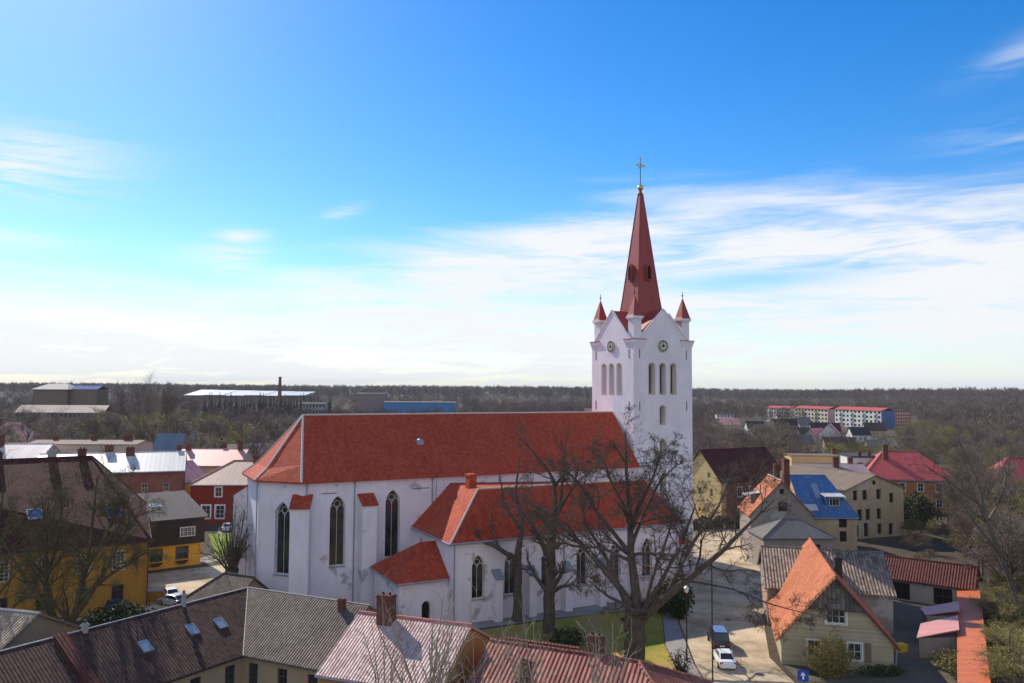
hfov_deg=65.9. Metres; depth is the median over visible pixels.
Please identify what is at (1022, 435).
bare tree
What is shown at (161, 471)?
white roofed house
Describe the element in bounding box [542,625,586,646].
ivy shrub
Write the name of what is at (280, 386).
factory chimney
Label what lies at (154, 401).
bare tree
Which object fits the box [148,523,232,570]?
street
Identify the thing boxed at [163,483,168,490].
window
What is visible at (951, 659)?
moss shrub
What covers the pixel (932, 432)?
bare tree
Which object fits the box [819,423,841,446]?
house
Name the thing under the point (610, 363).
window
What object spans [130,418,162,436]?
bare tree
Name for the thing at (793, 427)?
bare tree
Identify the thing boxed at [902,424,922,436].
bare tree
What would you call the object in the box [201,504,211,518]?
window
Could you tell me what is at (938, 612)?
pink lean to
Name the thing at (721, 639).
parked van
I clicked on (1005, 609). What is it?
shrub
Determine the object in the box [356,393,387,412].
grey tower block
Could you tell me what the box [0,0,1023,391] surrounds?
sky
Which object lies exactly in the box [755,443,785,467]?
bare tree
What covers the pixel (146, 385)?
bare tree
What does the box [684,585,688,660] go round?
street lamp
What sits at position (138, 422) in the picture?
bare tree
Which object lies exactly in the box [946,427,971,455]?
bare tree
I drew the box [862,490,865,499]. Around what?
window
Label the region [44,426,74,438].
bare tree
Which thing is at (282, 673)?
window
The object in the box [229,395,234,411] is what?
spruce tree
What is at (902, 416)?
apartment block
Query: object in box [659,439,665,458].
window
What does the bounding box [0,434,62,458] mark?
blush roofed house
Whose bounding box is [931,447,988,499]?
bare tree
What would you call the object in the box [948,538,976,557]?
shrub
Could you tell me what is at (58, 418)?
bare tree
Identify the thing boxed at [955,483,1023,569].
bare tree
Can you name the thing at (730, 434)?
bare tree
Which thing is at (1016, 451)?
bare tree
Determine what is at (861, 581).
orange roofed house
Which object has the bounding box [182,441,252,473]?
salmon roofed house
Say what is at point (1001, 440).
bare tree
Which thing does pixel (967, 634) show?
orange roofed shed
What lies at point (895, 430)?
bare tree
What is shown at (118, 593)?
window
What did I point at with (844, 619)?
window
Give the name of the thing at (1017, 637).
shrub
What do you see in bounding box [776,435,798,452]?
bare tree
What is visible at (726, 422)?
house
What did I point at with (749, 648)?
gravel road
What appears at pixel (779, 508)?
window
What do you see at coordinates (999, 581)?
shrub
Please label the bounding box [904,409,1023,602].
leaning tree
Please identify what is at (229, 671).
window
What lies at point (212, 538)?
grass patch
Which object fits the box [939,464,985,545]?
bare tree
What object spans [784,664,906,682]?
front yard
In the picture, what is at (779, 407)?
apartment block
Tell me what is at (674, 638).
pavement
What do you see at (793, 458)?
building
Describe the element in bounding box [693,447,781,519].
yellow gable house
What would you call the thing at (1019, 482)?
bare tree
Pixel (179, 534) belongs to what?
mansard house
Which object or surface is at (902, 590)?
window
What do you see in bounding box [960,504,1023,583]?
bare tree
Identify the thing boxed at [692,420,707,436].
bare tree
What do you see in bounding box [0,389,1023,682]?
ground
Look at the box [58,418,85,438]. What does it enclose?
bare tree
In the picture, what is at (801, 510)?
grey gable house
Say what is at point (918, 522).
shrub
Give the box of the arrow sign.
[797,670,808,682]
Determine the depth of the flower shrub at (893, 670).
77.47 m
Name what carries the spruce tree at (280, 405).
on the ground at (896, 547)
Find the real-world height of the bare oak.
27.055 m
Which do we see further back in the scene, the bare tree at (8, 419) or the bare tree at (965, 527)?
the bare tree at (8, 419)
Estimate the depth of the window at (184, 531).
122.82 m
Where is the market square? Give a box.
[60,565,227,620]
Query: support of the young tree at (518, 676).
on the ground at (896, 547)
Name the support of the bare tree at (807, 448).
on the ground at (896, 547)
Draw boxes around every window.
[0,561,9,582]
[0,598,7,607]
[35,594,44,610]
[111,584,123,599]
[112,550,125,569]
[142,483,147,491]
[149,548,162,562]
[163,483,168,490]
[175,545,188,559]
[180,526,194,536]
[190,676,199,682]
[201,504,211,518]
[214,486,222,496]
[214,504,224,518]
[225,664,234,682]
[249,662,257,682]
[273,502,289,576]
[278,668,286,682]
[308,674,317,682]
[328,496,345,567]
[384,490,398,558]
[422,601,428,617]
[471,556,485,600]
[504,552,513,596]
[541,554,545,591]
[577,548,587,586]
[601,363,605,393]
[609,363,613,393]
[610,544,621,581]
[616,363,620,394]
[642,538,649,578]
[648,362,654,394]
[659,363,665,394]
[659,405,665,424]
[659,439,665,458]
[670,363,676,394]
[778,502,786,510]
[806,638,822,658]
[824,611,847,625]
[829,498,838,505]
[839,519,846,527]
[840,531,845,541]
[846,641,862,661]
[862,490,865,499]
[864,523,866,536]
[866,509,868,519]
[876,489,879,498]
[877,508,879,518]
[877,524,880,533]
[889,493,892,502]
[889,523,891,534]
[892,581,909,599]
[899,482,905,491]
[917,483,922,491]
[933,587,952,604]
[936,499,941,507]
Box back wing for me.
[176,572,269,604]
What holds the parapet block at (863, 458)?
on the ground at (896, 547)
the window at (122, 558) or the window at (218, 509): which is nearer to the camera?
the window at (122, 558)
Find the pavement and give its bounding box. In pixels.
[663,600,701,676]
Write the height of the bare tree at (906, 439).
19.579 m
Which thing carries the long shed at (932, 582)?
on the back yard at (907, 618)
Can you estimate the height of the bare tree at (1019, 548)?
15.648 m
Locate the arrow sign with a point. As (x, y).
(802, 675)
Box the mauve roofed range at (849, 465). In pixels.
[794,456,871,473]
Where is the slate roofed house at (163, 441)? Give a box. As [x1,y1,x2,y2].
[153,430,197,450]
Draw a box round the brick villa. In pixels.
[865,444,954,511]
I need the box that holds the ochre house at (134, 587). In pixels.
[0,447,151,616]
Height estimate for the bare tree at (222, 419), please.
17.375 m
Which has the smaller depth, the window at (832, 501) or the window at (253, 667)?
the window at (253, 667)
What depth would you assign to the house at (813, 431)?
395.98 m
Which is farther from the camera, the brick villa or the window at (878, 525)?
the brick villa
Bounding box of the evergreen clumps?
[135,387,480,407]
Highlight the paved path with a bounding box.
[472,559,756,628]
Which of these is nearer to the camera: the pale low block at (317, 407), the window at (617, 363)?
the window at (617, 363)
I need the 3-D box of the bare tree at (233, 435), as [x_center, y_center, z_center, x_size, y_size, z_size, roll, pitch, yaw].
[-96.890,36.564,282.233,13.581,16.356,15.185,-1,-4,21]
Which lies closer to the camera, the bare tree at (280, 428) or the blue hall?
the bare tree at (280, 428)
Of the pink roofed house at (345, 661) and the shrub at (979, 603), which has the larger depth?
the shrub at (979, 603)
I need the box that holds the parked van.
[707,625,730,648]
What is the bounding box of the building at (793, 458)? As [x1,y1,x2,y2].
[783,448,840,465]
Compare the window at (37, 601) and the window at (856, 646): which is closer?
the window at (856, 646)
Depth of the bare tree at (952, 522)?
134.71 m
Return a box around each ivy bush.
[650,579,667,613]
[662,571,695,619]
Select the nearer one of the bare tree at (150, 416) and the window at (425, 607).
the window at (425, 607)
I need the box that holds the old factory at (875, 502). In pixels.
[780,464,905,538]
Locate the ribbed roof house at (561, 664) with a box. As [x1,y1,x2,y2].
[467,632,712,682]
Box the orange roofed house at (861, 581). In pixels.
[757,537,900,672]
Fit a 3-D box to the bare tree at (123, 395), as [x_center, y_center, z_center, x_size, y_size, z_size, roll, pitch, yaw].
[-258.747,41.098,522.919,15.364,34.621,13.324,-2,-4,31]
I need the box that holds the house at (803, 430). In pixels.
[797,427,821,433]
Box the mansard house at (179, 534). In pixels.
[137,490,208,569]
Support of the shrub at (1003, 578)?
on the ground at (896, 547)
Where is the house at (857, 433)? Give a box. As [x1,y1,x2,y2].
[845,427,870,441]
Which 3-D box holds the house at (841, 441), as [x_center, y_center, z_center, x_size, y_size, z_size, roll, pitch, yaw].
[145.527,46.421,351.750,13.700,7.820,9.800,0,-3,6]
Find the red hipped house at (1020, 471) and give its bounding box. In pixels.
[983,457,1023,486]
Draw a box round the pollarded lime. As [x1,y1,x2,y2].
[193,493,252,573]
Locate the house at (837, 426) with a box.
[808,422,841,433]
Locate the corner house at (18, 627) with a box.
[0,608,80,649]
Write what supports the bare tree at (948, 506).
on the ground at (896, 547)
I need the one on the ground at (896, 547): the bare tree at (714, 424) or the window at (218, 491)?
the bare tree at (714, 424)
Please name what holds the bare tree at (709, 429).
on the ground at (896, 547)
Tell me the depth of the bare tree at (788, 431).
329.64 m
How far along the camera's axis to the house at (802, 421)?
521.83 m
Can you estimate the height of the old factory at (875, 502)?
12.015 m
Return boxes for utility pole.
[711,562,712,680]
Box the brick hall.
[31,384,73,404]
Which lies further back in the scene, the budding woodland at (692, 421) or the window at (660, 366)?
the budding woodland at (692, 421)
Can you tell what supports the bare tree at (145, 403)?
on the ground at (896, 547)
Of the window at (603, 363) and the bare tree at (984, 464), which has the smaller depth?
the window at (603, 363)
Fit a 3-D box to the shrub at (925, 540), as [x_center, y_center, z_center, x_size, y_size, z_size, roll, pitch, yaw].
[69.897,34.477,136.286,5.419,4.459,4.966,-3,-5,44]
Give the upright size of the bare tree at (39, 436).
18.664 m
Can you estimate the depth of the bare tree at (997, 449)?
227.78 m
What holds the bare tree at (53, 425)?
on the ground at (896, 547)
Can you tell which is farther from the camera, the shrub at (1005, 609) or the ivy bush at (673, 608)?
the ivy bush at (673, 608)
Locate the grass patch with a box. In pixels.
[209,534,228,558]
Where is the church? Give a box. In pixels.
[231,156,694,622]
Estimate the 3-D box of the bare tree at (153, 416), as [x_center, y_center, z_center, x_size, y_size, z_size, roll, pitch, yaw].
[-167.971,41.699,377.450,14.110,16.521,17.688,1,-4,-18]
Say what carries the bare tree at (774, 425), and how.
on the ground at (896, 547)
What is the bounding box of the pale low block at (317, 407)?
[302,403,327,413]
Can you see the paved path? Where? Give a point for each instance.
(587, 610)
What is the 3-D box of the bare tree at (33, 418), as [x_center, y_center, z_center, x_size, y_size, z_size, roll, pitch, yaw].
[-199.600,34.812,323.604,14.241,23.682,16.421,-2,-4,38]
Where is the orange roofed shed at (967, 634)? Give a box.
[957,590,990,682]
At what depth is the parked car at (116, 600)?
97.89 m
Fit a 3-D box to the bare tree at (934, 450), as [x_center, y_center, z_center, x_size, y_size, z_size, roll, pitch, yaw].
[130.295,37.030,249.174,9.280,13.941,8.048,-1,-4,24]
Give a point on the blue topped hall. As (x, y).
(88, 395)
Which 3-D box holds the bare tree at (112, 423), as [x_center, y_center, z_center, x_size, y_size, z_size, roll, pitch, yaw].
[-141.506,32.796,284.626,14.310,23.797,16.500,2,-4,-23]
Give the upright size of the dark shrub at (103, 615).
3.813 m
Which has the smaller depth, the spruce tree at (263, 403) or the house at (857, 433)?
the house at (857, 433)
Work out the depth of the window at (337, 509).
100.61 m
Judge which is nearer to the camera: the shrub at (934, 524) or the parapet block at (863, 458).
the shrub at (934, 524)
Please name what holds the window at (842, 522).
in the blue roofed house at (824, 502)
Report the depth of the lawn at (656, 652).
91.03 m
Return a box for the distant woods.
[0,381,1023,399]
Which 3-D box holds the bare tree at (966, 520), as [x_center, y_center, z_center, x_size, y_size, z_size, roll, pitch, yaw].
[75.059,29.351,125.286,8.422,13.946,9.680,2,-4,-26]
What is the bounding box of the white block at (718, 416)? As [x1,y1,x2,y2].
[715,414,733,420]
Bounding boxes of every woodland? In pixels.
[0,387,1023,429]
[0,409,1023,457]
[3,401,1010,434]
[477,392,1023,434]
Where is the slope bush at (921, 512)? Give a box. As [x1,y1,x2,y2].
[903,491,945,528]
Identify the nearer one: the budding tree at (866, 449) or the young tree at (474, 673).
the young tree at (474, 673)
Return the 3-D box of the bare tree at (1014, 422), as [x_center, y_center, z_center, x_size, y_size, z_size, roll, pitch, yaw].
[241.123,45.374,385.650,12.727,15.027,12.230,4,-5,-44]
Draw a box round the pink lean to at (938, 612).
[920,601,959,622]
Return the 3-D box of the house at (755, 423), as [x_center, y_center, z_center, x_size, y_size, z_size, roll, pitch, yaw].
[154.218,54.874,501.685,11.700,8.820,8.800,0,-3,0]
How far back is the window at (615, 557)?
104.85 m
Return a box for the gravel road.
[680,516,793,682]
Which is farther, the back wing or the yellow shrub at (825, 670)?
the back wing
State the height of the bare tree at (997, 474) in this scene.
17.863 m
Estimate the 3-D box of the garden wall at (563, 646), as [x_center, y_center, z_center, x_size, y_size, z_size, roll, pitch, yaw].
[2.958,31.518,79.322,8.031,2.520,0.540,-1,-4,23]
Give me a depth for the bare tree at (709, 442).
270.32 m
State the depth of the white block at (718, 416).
616.72 m
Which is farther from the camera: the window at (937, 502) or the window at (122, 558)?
the window at (937, 502)
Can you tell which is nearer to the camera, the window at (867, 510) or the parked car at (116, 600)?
the parked car at (116, 600)
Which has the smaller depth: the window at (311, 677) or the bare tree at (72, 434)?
the window at (311, 677)
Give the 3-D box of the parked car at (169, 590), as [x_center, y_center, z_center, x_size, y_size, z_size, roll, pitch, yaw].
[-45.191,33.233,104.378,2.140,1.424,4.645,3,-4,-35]
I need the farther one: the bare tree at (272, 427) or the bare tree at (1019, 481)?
the bare tree at (272, 427)
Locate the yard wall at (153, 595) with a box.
[147,589,163,601]
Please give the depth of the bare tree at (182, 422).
320.11 m
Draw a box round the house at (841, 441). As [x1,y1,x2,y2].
[820,437,856,453]
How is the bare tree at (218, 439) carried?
on the ground at (896, 547)
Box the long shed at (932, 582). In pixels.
[884,555,981,604]
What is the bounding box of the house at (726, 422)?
[719,418,739,430]
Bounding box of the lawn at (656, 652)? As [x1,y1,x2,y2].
[481,610,675,669]
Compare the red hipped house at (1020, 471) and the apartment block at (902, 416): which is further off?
the apartment block at (902, 416)
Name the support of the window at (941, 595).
in the long shed at (932, 582)
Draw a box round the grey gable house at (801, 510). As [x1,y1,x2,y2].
[737,458,815,555]
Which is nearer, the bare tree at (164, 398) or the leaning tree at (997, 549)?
the leaning tree at (997, 549)
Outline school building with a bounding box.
[14,405,113,424]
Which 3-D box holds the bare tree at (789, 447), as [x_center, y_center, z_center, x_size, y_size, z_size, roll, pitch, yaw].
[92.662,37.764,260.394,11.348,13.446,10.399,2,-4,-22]
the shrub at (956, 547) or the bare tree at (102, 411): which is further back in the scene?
the bare tree at (102, 411)
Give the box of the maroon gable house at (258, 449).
[249,443,265,456]
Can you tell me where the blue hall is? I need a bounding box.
[384,401,455,412]
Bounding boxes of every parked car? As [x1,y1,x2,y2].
[104,598,128,608]
[157,592,180,605]
[163,586,179,596]
[221,523,232,531]
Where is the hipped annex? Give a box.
[746,518,836,566]
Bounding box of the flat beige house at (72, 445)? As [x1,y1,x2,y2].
[29,434,154,452]
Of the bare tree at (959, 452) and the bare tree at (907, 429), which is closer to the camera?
the bare tree at (959, 452)
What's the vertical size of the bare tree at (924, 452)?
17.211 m
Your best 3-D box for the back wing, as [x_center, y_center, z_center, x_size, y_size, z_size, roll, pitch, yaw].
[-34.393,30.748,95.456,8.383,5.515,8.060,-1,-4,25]
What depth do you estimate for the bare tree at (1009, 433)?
306.81 m
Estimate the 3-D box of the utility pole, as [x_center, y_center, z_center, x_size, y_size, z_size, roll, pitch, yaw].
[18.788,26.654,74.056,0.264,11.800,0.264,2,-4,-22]
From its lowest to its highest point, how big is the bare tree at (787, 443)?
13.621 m
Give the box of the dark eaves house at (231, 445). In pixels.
[227,443,273,447]
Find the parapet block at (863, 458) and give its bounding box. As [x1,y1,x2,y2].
[839,452,878,464]
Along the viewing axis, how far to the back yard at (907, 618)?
84.88 m
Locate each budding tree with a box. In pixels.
[0,443,172,623]
[0,447,71,613]
[820,442,844,453]
[826,442,847,453]
[847,440,864,452]
[851,443,865,452]
[860,444,874,452]
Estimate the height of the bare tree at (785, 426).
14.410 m
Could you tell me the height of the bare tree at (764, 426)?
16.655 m
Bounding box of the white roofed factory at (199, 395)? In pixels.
[185,390,314,409]
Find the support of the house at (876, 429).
on the ground at (896, 547)
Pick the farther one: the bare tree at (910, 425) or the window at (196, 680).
the bare tree at (910, 425)
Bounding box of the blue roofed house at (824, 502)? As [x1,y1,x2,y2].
[790,474,858,549]
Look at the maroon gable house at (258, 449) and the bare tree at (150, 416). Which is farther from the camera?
the bare tree at (150, 416)
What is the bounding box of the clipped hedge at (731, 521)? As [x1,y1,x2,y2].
[693,515,739,529]
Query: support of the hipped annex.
on the ground at (896, 547)
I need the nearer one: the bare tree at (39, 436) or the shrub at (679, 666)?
the shrub at (679, 666)
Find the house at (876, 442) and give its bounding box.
[863,440,889,450]
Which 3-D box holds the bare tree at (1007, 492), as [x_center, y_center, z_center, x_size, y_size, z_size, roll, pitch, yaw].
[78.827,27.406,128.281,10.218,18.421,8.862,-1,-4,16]
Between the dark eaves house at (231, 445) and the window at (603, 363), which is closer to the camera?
the window at (603, 363)
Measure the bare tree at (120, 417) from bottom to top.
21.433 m
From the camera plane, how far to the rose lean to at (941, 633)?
83.12 m
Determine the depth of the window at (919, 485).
183.84 m
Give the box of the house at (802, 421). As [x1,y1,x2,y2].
[794,418,812,426]
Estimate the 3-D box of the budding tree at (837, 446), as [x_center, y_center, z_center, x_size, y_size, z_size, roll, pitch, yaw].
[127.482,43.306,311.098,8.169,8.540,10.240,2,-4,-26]
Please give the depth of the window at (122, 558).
99.20 m
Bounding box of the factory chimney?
[277,377,281,406]
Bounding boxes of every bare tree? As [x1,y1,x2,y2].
[0,402,26,423]
[0,408,20,442]
[2,407,31,422]
[2,426,31,442]
[5,417,49,442]
[6,436,26,442]
[7,400,45,432]
[18,408,50,432]
[36,416,77,437]
[40,418,65,438]
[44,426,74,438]
[52,407,74,433]
[52,425,90,438]
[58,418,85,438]
[76,414,104,438]
[77,411,93,423]
[78,406,115,438]
[90,408,117,417]
[94,429,122,438]
[98,406,129,424]
[99,402,138,438]
[100,404,135,436]
[104,404,130,437]
[112,380,132,413]
[113,385,136,415]
[124,412,166,438]
[125,403,147,427]
[126,382,153,415]
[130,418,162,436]
[133,418,175,444]
[139,386,161,414]
[140,370,160,412]
[141,378,159,412]
[145,411,167,422]
[147,412,173,432]
[155,381,178,414]
[157,408,188,424]
[158,384,181,419]
[158,412,201,438]
[164,414,197,432]
[165,384,188,413]
[167,422,216,449]
[182,434,221,447]
[185,410,204,435]
[191,414,217,440]
[197,433,235,447]
[198,411,226,432]
[198,418,225,438]
[207,407,236,440]
[222,415,262,442]
[224,421,257,442]
[236,429,276,458]
[256,411,284,442]
[268,413,291,438]
[278,414,297,429]
[281,408,299,431]
[498,418,590,634]
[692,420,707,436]
[693,431,725,454]
[701,418,728,443]
[702,418,722,428]
[709,430,740,448]
[721,419,748,445]
[725,445,781,497]
[731,418,764,447]
[738,424,780,450]
[743,424,765,437]
[752,417,776,437]
[754,429,781,448]
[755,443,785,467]
[760,415,780,433]
[766,427,786,442]
[768,422,792,434]
[772,421,798,447]
[775,434,802,452]
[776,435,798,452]
[779,436,805,454]
[780,418,800,439]
[801,442,812,452]
[877,433,890,444]
[893,421,930,452]
[893,427,903,443]
[896,427,919,449]
[897,421,915,437]
[899,420,926,438]
[899,429,920,450]
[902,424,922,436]
[908,435,950,464]
[912,418,935,437]
[915,432,955,463]
[916,421,949,461]
[918,424,955,457]
[918,439,939,460]
[927,482,961,525]
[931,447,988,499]
[938,490,969,533]
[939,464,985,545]
[940,464,972,485]
[940,485,980,555]
[941,446,970,472]
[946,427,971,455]
[946,433,983,467]
[946,485,1009,580]
[947,467,987,498]
[947,483,993,567]
[948,433,983,467]
[949,419,975,438]
[951,446,994,476]
[954,451,1018,510]
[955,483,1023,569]
[956,433,976,449]
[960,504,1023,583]
[964,453,1018,505]
[968,454,1023,521]
[969,502,1023,590]
[971,452,1021,489]
[973,451,1014,482]
[975,445,1008,466]
[981,425,1016,450]
[982,425,1010,460]
[982,465,1011,500]
[987,448,1016,460]
[994,430,1021,453]
[995,419,1020,436]
[1000,495,1023,514]
[1002,439,1019,456]
[1003,421,1023,456]
[1005,418,1022,430]
[1006,510,1023,593]
[1012,475,1023,493]
[1013,475,1023,494]
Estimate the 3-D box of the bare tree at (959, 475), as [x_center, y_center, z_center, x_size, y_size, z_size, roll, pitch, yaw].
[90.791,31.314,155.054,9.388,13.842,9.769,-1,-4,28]
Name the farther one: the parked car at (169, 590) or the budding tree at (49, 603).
the parked car at (169, 590)
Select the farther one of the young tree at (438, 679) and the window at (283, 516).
the window at (283, 516)
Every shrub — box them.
[80,599,155,626]
[531,626,553,641]
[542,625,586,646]
[668,643,692,672]
[799,631,859,678]
[854,664,909,677]
[898,529,931,552]
[899,519,926,540]
[900,517,918,535]
[912,549,940,560]
[920,545,946,558]
[925,519,945,534]
[927,647,990,677]
[928,518,957,539]
[942,531,970,552]
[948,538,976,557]
[956,644,1023,682]
[962,591,1023,630]
[969,582,1009,604]
[969,623,1023,682]
[977,570,1023,594]
[979,585,1023,619]
[979,627,1023,681]
[980,591,1022,630]
[981,568,1023,593]
[981,591,1023,636]
[988,618,1023,642]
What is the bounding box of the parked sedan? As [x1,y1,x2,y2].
[713,648,736,668]
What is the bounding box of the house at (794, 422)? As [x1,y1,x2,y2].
[771,419,798,425]
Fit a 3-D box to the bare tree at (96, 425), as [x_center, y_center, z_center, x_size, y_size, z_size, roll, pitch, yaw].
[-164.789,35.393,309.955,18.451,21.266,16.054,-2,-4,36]
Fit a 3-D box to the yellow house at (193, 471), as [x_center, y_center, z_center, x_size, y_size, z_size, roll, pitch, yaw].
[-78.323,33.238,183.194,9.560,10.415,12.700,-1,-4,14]
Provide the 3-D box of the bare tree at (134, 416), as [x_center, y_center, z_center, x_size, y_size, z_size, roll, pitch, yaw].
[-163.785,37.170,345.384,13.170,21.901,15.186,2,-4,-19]
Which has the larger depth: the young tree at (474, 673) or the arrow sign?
the arrow sign
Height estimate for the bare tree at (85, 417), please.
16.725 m
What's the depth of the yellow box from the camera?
84.75 m
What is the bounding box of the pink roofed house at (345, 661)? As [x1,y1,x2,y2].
[314,591,493,682]
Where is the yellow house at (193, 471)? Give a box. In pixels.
[185,460,205,495]
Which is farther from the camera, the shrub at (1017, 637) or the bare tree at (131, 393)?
the bare tree at (131, 393)
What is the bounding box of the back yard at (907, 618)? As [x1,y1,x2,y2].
[891,599,956,682]
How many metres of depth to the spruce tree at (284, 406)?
702.36 m
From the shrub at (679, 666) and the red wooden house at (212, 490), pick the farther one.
the red wooden house at (212, 490)
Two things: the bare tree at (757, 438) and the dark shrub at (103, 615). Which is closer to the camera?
the dark shrub at (103, 615)
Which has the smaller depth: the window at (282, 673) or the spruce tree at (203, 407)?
the window at (282, 673)
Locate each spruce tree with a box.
[200,398,205,417]
[209,393,214,414]
[222,394,226,412]
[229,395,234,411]
[261,393,266,409]
[277,393,282,417]
[281,394,286,413]
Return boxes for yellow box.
[893,642,907,652]
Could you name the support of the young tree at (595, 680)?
on the ground at (896, 547)
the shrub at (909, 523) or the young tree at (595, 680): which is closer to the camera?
the young tree at (595, 680)
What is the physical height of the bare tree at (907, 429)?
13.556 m
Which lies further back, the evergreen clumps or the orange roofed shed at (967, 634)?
the evergreen clumps
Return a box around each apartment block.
[765,406,795,420]
[795,406,835,422]
[835,406,894,428]
[895,410,910,426]
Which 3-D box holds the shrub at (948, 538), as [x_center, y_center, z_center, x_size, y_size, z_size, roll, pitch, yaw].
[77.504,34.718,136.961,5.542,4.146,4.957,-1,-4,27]
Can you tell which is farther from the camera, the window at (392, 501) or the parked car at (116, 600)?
the window at (392, 501)
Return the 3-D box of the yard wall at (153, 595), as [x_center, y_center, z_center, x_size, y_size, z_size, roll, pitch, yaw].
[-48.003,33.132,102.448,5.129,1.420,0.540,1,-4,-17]
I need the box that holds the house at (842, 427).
[840,424,845,436]
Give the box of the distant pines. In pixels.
[4,382,1000,397]
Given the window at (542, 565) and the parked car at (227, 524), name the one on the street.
the parked car at (227, 524)
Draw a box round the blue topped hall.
[70,386,108,404]
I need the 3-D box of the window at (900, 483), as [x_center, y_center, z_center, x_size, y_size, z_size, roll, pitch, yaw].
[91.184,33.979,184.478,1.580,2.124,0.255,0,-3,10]
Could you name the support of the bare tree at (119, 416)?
on the ground at (896, 547)
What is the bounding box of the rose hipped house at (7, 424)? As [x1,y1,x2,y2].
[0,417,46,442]
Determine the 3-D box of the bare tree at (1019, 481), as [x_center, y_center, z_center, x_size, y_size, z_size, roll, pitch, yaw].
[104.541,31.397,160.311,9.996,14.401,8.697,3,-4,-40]
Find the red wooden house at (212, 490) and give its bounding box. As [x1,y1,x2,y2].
[187,454,258,522]
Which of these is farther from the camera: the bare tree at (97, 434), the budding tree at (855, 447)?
the budding tree at (855, 447)
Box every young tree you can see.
[357,571,413,682]
[373,582,489,682]
[451,634,526,682]
[491,603,572,682]
[576,615,638,682]
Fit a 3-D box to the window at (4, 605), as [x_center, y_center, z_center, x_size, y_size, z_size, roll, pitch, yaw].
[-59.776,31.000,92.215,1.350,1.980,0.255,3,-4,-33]
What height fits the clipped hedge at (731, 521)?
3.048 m
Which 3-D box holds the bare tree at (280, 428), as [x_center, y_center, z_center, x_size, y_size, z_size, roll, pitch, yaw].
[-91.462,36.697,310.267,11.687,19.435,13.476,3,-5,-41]
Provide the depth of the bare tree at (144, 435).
283.21 m
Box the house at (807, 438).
[786,434,815,451]
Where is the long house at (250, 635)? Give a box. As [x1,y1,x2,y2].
[0,587,375,682]
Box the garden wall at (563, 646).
[505,636,579,650]
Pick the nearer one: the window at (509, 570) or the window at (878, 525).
the window at (509, 570)
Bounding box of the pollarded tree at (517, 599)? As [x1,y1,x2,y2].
[472,454,531,621]
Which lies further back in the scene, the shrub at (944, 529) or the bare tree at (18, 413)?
the bare tree at (18, 413)
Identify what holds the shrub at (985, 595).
on the ground at (896, 547)
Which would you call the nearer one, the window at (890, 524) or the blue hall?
the window at (890, 524)
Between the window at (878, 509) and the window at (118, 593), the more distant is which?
the window at (878, 509)
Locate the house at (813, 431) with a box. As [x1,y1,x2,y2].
[806,428,822,445]
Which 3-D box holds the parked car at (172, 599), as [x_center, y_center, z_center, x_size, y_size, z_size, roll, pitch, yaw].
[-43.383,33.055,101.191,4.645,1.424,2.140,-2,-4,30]
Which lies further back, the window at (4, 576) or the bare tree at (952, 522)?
the bare tree at (952, 522)
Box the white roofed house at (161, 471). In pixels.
[38,444,186,493]
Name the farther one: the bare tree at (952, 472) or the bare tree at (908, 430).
the bare tree at (908, 430)
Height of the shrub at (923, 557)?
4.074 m
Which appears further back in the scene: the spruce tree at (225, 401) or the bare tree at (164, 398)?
the spruce tree at (225, 401)
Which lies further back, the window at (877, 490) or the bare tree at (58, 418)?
the bare tree at (58, 418)
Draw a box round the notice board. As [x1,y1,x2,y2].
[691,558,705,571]
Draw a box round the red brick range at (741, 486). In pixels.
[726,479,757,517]
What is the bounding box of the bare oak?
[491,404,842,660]
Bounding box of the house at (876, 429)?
[862,422,886,436]
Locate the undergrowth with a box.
[979,540,1023,682]
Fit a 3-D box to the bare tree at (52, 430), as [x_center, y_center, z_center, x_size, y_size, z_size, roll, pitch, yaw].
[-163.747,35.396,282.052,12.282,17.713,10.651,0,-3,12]
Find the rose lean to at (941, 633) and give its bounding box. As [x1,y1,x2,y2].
[917,615,958,657]
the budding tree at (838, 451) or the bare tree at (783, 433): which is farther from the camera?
the bare tree at (783, 433)
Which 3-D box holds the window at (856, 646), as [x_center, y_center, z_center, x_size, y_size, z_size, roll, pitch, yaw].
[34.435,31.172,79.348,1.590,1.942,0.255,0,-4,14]
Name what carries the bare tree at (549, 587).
on the lawn at (656, 652)
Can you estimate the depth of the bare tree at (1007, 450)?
240.45 m
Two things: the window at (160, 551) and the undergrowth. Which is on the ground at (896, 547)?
the undergrowth
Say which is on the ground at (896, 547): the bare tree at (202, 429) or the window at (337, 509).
the bare tree at (202, 429)
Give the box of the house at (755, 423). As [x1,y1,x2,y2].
[743,421,765,433]
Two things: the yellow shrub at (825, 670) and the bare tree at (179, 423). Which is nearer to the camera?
the yellow shrub at (825, 670)
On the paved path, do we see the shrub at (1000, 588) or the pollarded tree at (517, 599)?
the pollarded tree at (517, 599)

